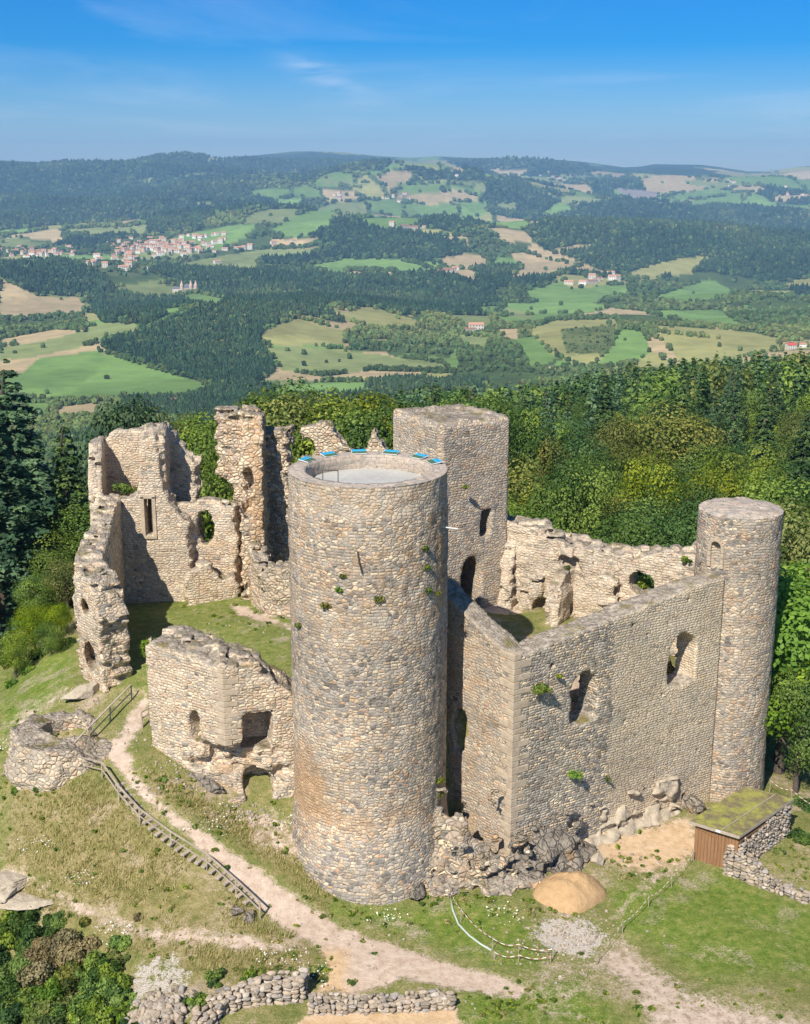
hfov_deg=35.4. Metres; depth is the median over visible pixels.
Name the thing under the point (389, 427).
broadleaf tree
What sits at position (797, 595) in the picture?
broadleaf tree
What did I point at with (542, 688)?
wall plant
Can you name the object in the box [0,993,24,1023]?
bush
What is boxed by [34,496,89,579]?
broadleaf tree
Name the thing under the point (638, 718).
hall front wall
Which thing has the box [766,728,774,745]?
broadleaf tree
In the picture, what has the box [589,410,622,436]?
broadleaf tree
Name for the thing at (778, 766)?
broadleaf tree
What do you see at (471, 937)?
hose
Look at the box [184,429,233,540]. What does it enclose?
broadleaf tree
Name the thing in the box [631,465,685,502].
narrow tree
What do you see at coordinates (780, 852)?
bush
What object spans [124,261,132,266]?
house
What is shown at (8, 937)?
bush
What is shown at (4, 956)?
bush
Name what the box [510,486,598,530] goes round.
broadleaf tree
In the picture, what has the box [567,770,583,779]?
wall plant
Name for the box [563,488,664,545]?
broadleaf tree
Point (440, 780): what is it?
wall plant
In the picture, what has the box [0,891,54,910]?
boulder
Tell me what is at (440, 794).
wall plant
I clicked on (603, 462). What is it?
broadleaf tree
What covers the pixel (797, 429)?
broadleaf tree
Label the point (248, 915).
boulder
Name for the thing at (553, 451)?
narrow tree
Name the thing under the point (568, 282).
house
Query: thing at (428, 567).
wall plant
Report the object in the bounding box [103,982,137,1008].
bush
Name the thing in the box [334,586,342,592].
wall plant
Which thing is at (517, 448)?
broadleaf tree
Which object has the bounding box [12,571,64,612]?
broadleaf tree
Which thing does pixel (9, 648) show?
broadleaf tree
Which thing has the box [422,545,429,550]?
wall plant
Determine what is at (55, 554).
broadleaf tree
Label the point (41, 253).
house
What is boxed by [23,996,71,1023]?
bush
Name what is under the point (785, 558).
broadleaf tree
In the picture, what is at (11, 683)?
bush
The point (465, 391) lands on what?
conifer tree
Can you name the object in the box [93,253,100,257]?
house
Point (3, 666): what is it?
bush
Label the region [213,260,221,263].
house
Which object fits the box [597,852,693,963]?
barrier tape
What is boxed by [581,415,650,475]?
broadleaf tree
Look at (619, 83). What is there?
sky
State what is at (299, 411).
broadleaf tree
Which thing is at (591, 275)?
house
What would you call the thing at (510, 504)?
broadleaf tree
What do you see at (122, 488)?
wall plant
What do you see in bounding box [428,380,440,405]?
conifer tree
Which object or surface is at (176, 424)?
broadleaf tree
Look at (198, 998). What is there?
bush
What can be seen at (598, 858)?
boulder
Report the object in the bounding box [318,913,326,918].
bush
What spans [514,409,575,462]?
broadleaf tree
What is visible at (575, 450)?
broadleaf tree
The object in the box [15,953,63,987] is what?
bush
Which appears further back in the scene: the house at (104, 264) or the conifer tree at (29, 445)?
the house at (104, 264)
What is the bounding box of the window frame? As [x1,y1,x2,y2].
[140,494,156,538]
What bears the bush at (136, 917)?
on the ground at (692, 956)
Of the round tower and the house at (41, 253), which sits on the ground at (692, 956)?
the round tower
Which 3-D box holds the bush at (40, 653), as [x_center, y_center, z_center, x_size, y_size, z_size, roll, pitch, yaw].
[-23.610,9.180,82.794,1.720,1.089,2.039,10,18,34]
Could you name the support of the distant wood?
on the hills
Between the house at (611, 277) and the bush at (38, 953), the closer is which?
the bush at (38, 953)
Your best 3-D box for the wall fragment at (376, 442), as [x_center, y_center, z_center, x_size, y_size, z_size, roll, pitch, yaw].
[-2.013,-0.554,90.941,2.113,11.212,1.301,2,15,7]
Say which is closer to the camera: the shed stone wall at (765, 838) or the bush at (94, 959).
the bush at (94, 959)
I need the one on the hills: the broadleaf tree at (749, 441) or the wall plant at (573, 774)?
the broadleaf tree at (749, 441)
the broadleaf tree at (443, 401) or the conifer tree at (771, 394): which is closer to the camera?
the broadleaf tree at (443, 401)
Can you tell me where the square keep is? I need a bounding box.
[393,403,508,607]
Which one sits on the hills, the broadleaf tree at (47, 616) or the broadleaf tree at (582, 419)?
the broadleaf tree at (582, 419)
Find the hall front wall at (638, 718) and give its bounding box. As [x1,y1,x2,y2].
[495,572,724,856]
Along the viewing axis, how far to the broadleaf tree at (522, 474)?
112.69 m
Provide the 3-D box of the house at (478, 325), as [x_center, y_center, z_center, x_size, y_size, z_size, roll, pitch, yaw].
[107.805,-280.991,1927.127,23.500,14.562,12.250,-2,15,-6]
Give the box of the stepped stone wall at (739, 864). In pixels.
[722,844,809,903]
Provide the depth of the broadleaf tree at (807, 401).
209.32 m
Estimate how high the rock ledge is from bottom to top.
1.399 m
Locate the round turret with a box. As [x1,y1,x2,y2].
[694,497,783,802]
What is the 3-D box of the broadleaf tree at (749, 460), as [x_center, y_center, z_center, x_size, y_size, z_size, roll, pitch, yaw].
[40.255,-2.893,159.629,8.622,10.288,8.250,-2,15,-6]
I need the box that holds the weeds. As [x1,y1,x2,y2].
[0,599,809,1023]
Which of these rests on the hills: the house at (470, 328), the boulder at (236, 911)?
the house at (470, 328)
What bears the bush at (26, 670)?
on the ground at (692, 956)
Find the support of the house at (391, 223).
on the hills
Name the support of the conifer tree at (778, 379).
on the hills
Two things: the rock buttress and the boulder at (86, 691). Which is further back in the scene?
the boulder at (86, 691)
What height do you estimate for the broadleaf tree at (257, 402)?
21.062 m
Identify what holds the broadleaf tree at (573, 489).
on the ground at (692, 956)
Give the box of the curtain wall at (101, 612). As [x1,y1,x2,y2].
[72,494,132,693]
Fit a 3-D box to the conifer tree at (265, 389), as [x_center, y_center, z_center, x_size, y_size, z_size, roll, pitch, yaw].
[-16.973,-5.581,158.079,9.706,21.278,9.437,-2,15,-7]
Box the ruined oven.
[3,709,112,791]
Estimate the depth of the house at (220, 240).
3817.97 m
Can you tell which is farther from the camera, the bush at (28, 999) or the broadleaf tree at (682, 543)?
the broadleaf tree at (682, 543)
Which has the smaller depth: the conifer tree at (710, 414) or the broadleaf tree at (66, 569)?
the broadleaf tree at (66, 569)
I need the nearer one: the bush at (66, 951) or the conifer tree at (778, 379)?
the bush at (66, 951)
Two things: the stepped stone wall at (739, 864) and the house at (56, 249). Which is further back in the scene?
the house at (56, 249)
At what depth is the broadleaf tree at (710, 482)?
114.63 m
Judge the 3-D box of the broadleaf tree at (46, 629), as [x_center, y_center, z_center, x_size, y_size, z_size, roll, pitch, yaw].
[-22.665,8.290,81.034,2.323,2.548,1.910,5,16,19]
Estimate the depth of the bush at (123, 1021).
56.43 m
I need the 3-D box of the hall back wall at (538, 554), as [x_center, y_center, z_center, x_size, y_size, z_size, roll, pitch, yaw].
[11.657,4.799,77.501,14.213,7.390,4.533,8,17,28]
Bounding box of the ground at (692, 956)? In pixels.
[0,588,809,1023]
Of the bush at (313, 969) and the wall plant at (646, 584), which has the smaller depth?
the bush at (313, 969)
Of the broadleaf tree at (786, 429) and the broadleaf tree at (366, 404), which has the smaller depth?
the broadleaf tree at (366, 404)
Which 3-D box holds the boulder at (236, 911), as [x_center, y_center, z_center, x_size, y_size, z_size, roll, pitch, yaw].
[-8.303,19.654,62.444,0.636,0.414,0.706,-13,20,-39]
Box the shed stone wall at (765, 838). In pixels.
[738,804,791,858]
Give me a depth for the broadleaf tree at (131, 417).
107.25 m
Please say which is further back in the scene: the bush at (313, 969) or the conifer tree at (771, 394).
the conifer tree at (771, 394)
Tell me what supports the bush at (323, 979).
on the ground at (692, 956)
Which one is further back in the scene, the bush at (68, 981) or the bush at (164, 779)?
the bush at (164, 779)
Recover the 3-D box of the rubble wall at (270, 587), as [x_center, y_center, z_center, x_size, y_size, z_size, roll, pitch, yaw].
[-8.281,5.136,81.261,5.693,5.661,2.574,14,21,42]
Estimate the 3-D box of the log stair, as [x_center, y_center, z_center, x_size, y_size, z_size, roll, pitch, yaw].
[-11.599,16.950,65.237,9.595,3.547,1.371,11,19,36]
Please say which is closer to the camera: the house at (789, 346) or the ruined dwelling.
the ruined dwelling
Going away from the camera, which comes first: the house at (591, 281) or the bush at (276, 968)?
the bush at (276, 968)
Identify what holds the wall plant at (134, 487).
attached to the ruined dwelling
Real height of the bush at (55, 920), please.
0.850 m
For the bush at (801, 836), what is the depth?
68.86 m
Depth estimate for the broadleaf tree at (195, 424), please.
109.35 m
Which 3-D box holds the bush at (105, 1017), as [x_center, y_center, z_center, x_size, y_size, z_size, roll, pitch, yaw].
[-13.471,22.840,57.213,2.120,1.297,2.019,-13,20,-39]
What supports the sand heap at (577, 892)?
on the ground at (692, 956)
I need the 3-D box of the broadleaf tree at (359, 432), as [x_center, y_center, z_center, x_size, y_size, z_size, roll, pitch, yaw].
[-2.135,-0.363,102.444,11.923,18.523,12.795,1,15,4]
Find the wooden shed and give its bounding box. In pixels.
[689,786,793,867]
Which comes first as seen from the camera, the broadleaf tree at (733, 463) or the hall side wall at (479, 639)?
the hall side wall at (479, 639)
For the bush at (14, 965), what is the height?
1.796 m
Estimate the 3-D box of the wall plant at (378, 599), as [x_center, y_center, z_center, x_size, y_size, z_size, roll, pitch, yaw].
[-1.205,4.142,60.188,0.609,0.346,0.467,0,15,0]
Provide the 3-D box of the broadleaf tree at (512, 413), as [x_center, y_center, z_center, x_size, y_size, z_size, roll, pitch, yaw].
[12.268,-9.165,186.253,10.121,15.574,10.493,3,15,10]
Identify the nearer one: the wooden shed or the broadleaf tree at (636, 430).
the wooden shed
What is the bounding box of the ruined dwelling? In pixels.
[88,421,242,605]
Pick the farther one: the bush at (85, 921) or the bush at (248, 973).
the bush at (85, 921)
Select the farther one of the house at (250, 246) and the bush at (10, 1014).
the house at (250, 246)
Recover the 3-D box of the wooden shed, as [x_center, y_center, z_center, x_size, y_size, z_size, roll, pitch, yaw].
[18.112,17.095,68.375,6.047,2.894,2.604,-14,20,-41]
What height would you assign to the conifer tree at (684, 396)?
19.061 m
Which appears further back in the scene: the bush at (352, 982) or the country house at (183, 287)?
the country house at (183, 287)
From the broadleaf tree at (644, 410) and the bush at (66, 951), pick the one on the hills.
the broadleaf tree at (644, 410)
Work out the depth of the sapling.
72.66 m
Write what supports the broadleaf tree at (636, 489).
on the ground at (692, 956)
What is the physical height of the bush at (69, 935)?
1.692 m
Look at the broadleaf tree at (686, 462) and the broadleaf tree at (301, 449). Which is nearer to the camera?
the broadleaf tree at (301, 449)
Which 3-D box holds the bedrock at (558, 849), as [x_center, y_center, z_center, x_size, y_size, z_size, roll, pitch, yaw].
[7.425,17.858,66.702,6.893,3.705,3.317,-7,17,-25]
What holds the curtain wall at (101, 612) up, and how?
on the ground at (692, 956)
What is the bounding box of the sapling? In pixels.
[139,637,156,659]
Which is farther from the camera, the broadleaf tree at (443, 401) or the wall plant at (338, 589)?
the broadleaf tree at (443, 401)
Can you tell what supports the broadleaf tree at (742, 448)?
on the hills
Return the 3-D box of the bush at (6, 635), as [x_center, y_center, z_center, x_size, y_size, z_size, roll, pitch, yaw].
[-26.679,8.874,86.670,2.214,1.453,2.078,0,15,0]
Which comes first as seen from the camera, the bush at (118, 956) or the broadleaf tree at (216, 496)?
the bush at (118, 956)
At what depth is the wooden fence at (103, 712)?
71.32 m
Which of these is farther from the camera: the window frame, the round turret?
the window frame
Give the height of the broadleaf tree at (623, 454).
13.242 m
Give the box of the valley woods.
[0,150,809,503]
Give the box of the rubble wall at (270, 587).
[247,540,290,618]
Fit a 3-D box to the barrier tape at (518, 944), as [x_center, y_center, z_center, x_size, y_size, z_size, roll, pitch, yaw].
[4.064,20.151,61.392,6.688,1.290,1.554,14,21,42]
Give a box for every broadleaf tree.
[0,634,37,677]
[6,604,49,647]
[9,527,87,605]
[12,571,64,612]
[31,621,65,655]
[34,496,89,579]
[38,602,74,637]
[40,557,74,609]
[71,394,164,524]
[128,407,209,445]
[169,408,226,494]
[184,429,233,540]
[196,383,311,492]
[199,464,231,541]
[237,391,340,462]
[265,375,348,450]
[290,395,386,463]
[293,389,401,456]
[310,391,426,452]
[361,404,423,449]
[404,382,496,412]
[464,389,555,485]
[469,397,520,426]
[507,490,523,514]
[507,504,572,529]
[508,454,558,510]
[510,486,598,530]
[512,453,624,542]
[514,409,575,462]
[532,412,594,455]
[546,436,624,486]
[549,451,627,529]
[554,416,593,443]
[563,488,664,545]
[572,393,605,428]
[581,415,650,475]
[586,510,681,586]
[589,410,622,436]
[597,496,696,580]
[598,438,672,512]
[604,420,652,458]
[604,448,690,578]
[617,399,732,491]
[626,399,694,434]
[638,500,700,581]
[640,401,725,466]
[657,484,731,544]
[661,391,701,415]
[666,441,752,484]
[675,459,730,506]
[678,454,756,530]
[691,443,795,490]
[721,383,765,445]
[726,457,793,499]
[729,454,759,468]
[730,440,779,462]
[734,458,809,549]
[736,408,788,449]
[746,423,796,458]
[762,628,809,774]
[765,430,809,465]
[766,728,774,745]
[767,658,809,792]
[770,559,809,761]
[771,496,809,634]
[773,408,809,460]
[777,409,804,441]
[777,425,809,462]
[781,528,808,630]
[782,497,809,649]
[792,385,809,413]
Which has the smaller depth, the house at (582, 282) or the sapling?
the sapling
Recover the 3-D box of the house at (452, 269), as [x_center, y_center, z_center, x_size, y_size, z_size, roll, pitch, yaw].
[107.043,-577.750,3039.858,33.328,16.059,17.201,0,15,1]
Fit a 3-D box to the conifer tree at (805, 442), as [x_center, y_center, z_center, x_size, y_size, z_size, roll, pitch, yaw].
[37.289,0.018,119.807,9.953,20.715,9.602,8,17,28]
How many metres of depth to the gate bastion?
68.03 m
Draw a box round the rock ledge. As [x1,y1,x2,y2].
[188,772,225,793]
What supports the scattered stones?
on the ground at (692, 956)
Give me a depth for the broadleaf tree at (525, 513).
99.97 m
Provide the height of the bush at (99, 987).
1.368 m
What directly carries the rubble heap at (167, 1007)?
on the ground at (692, 956)
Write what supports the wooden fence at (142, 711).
on the ground at (692, 956)
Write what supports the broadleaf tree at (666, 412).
on the hills
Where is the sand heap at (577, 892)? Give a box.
[533,871,606,913]
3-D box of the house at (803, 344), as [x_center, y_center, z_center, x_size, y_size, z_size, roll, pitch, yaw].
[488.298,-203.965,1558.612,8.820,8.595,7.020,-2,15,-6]
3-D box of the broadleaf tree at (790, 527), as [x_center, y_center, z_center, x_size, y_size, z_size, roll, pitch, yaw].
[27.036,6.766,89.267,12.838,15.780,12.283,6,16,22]
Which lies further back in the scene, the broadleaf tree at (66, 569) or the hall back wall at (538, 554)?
the broadleaf tree at (66, 569)
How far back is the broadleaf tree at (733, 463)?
131.03 m
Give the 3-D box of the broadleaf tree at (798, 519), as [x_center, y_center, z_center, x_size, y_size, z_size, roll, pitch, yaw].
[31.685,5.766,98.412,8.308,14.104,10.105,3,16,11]
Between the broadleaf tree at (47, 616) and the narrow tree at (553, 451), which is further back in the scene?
the narrow tree at (553, 451)
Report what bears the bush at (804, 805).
on the ground at (692, 956)
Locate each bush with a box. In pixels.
[0,630,25,649]
[0,650,19,669]
[0,910,27,952]
[0,936,11,966]
[0,955,36,990]
[0,974,21,996]
[0,981,37,999]
[0,986,46,1023]
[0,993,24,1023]
[3,678,18,688]
[7,906,41,934]
[11,786,17,793]
[11,921,60,958]
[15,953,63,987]
[20,663,35,674]
[22,932,64,964]
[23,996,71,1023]
[26,644,53,660]
[32,970,65,1002]
[40,928,79,965]
[41,910,66,929]
[46,935,89,965]
[48,992,84,1023]
[57,957,92,994]
[59,637,76,649]
[67,989,107,1023]
[72,934,100,956]
[72,950,110,987]
[77,974,116,1011]
[79,916,91,927]
[81,1007,127,1023]
[98,960,132,990]
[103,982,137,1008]
[103,1006,128,1023]
[106,949,130,969]
[108,934,132,951]
[117,1016,139,1023]
[118,1000,138,1013]
[133,912,142,921]
[157,776,167,781]
[181,991,208,1013]
[203,967,225,988]
[241,968,257,979]
[266,965,280,975]
[309,965,319,978]
[317,975,328,982]
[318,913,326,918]
[347,978,355,985]
[773,849,786,855]
[786,827,809,845]
[791,794,809,812]
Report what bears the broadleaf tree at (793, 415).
on the hills
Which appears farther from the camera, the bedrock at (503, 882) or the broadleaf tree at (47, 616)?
the broadleaf tree at (47, 616)
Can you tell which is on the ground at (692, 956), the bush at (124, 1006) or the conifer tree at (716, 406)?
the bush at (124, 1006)
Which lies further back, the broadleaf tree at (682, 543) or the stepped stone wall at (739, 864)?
the broadleaf tree at (682, 543)
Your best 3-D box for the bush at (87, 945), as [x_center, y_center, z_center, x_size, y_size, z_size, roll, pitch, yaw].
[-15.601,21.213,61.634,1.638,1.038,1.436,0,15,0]
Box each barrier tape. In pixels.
[448,884,553,957]
[494,951,550,963]
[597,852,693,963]
[769,779,809,803]
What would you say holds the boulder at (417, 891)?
on the ground at (692, 956)
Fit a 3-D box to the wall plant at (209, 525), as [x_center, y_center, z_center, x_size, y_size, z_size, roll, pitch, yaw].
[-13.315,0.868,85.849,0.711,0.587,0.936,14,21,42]
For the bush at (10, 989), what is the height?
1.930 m
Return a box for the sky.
[0,0,809,170]
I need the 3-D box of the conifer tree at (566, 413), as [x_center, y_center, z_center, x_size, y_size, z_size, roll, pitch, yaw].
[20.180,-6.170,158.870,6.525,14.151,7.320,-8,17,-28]
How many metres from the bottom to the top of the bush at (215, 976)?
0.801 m
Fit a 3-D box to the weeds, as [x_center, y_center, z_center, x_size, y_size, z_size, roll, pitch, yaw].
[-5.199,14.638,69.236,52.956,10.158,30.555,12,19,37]
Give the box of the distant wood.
[52,346,809,502]
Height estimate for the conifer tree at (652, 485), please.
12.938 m
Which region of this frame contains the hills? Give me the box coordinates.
[0,151,809,521]
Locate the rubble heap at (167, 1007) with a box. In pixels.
[124,979,212,1023]
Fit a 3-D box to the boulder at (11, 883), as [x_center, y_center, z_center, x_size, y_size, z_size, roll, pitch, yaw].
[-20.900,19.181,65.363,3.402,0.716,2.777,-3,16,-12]
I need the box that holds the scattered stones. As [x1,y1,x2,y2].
[56,603,722,1013]
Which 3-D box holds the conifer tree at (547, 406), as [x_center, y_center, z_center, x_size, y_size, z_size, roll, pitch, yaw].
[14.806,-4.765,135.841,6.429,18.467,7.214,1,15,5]
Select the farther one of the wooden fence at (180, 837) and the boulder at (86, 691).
the boulder at (86, 691)
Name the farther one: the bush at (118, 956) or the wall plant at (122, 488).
the wall plant at (122, 488)
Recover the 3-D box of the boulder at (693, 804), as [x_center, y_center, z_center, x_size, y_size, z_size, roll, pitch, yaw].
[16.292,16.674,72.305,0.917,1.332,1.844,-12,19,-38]
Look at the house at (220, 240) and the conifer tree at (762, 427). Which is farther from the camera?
the house at (220, 240)
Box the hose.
[450,897,491,950]
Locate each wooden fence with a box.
[74,684,131,742]
[78,756,260,919]
[140,707,148,727]
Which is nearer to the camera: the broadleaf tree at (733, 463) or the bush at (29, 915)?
the bush at (29, 915)
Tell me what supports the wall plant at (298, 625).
attached to the round tower
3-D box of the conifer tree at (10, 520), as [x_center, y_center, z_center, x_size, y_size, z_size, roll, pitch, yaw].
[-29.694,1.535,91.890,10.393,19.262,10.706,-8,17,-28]
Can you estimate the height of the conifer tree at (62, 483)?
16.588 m
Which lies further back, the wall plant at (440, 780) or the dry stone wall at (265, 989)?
the wall plant at (440, 780)
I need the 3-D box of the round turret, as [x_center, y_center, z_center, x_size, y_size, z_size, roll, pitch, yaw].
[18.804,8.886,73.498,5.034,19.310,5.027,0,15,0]
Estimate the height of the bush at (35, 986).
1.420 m
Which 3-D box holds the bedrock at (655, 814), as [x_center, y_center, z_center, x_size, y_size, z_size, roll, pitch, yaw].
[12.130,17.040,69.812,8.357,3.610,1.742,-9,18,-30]
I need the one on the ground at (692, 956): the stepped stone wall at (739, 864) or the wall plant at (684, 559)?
the stepped stone wall at (739, 864)
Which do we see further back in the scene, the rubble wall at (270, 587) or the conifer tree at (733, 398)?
the conifer tree at (733, 398)
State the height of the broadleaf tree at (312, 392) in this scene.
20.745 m
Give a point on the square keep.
(468, 445)
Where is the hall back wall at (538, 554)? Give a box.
[497,511,695,656]
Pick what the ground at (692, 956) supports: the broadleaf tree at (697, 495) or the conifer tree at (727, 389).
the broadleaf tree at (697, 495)
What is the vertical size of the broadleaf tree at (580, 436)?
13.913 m
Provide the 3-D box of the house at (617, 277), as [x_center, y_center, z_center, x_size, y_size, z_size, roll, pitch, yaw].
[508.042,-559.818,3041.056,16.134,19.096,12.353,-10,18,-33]
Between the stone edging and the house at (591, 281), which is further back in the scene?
the house at (591, 281)
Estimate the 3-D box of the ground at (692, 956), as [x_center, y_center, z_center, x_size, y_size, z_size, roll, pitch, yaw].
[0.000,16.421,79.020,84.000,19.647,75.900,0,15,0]
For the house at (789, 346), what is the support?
on the hills
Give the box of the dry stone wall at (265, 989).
[191,967,309,1023]
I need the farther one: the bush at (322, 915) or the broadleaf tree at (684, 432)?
the broadleaf tree at (684, 432)
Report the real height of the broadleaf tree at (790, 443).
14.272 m
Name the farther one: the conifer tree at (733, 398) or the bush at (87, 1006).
the conifer tree at (733, 398)
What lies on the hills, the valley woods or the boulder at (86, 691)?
the valley woods
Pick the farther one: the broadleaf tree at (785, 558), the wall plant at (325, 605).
the broadleaf tree at (785, 558)
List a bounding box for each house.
[38,251,43,256]
[51,247,58,253]
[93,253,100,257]
[101,261,107,267]
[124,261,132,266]
[156,251,164,255]
[172,280,197,291]
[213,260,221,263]
[218,238,223,243]
[247,243,253,249]
[389,221,394,226]
[408,225,419,229]
[443,268,456,272]
[464,327,475,330]
[468,322,483,329]
[564,280,573,284]
[578,280,586,284]
[586,279,597,283]
[588,273,595,278]
[608,275,614,280]
[614,274,620,281]
[785,343,796,349]
[799,342,806,347]
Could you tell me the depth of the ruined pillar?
84.20 m
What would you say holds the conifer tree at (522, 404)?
on the hills
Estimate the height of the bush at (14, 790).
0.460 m
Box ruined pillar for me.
[214,404,294,599]
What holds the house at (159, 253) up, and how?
on the hills
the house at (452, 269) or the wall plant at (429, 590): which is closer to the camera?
the wall plant at (429, 590)
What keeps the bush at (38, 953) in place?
on the ground at (692, 956)
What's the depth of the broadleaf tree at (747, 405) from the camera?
208.19 m
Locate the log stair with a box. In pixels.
[114,782,256,904]
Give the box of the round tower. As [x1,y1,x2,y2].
[287,449,457,905]
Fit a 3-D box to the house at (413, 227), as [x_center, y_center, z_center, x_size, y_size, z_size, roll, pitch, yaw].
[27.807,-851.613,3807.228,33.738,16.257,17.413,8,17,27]
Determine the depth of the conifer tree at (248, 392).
129.16 m
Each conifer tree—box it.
[0,359,78,637]
[0,434,72,640]
[35,420,89,609]
[80,453,89,511]
[244,384,254,404]
[259,382,272,408]
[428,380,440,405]
[457,382,472,404]
[517,395,528,427]
[535,383,556,459]
[558,391,579,439]
[560,407,574,438]
[584,373,616,447]
[645,464,657,512]
[653,380,696,465]
[707,406,721,441]
[708,386,725,441]
[716,374,738,439]
[720,365,748,457]
[743,393,782,468]
[746,368,780,457]
[762,354,786,417]
[782,403,809,502]
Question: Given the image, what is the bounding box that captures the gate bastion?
[145,625,294,802]
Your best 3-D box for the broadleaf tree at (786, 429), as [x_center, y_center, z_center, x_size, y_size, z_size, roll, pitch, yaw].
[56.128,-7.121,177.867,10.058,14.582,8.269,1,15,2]
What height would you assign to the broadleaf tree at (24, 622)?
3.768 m
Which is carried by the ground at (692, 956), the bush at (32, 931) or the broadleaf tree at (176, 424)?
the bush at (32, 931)
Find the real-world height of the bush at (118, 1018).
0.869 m
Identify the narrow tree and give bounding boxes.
[524,436,573,482]
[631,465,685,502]
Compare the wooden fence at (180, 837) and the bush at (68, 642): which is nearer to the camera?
the wooden fence at (180, 837)
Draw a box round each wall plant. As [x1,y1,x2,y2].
[111,481,130,494]
[124,485,137,495]
[200,520,214,528]
[294,622,301,627]
[320,602,331,608]
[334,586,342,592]
[373,596,385,602]
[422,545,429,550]
[423,564,432,570]
[426,587,432,594]
[436,777,445,785]
[436,791,444,798]
[531,682,551,694]
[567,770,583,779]
[634,577,653,588]
[681,556,692,563]
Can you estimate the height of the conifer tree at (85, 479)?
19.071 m
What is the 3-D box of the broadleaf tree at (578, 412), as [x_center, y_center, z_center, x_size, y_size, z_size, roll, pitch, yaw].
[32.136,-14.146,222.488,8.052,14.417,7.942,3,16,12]
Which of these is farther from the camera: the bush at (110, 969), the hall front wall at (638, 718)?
the hall front wall at (638, 718)
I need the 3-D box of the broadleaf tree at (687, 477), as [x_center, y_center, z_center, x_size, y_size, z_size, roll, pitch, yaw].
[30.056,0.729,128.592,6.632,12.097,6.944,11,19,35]
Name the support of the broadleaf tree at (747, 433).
on the hills
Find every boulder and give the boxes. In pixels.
[0,871,27,902]
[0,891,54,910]
[60,682,98,699]
[230,905,243,915]
[242,909,253,923]
[409,880,425,900]
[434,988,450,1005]
[590,851,604,865]
[681,794,704,813]
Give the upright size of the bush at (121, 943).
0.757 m
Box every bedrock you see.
[428,834,541,897]
[496,809,597,879]
[572,775,681,845]
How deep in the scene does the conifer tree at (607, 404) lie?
187.57 m
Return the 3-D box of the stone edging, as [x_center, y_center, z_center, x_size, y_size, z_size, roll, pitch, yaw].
[-1.034,21.906,56.617,6.667,0.947,1.072,0,15,0]
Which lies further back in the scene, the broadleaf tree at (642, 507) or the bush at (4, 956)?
the broadleaf tree at (642, 507)
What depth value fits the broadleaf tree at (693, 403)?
198.25 m
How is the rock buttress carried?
on the ground at (692, 956)
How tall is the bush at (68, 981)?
1.393 m
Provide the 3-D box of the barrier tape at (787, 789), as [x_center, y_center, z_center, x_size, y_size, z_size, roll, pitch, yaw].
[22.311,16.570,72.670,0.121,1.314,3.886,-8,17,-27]
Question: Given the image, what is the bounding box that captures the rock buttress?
[424,787,500,890]
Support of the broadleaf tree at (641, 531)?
on the ground at (692, 956)
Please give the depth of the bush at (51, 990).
59.09 m
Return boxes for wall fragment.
[300,420,353,457]
[366,428,388,451]
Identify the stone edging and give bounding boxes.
[307,989,456,1016]
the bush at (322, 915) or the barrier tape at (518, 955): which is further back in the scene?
the bush at (322, 915)
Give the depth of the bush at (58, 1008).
57.78 m
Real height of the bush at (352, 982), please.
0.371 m
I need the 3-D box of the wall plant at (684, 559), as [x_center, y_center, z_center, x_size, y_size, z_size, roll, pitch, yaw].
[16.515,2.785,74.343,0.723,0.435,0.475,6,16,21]
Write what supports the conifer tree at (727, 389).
on the hills
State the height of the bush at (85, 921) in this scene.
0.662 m
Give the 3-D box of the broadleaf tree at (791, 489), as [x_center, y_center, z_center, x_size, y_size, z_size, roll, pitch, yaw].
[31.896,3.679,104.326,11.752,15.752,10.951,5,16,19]
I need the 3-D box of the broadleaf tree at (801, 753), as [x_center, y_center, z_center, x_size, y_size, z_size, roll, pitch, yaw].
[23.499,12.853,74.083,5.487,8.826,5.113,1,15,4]
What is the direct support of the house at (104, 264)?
on the hills
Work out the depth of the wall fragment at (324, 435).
89.15 m
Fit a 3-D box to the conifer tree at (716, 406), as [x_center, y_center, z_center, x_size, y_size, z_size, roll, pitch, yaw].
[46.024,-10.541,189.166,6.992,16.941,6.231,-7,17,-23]
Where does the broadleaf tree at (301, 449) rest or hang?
on the ground at (692, 956)
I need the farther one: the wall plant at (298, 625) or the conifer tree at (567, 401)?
the conifer tree at (567, 401)
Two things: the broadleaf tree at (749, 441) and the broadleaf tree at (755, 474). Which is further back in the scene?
the broadleaf tree at (749, 441)
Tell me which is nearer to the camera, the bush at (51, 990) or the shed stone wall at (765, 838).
the bush at (51, 990)
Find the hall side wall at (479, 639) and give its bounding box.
[446,579,522,856]

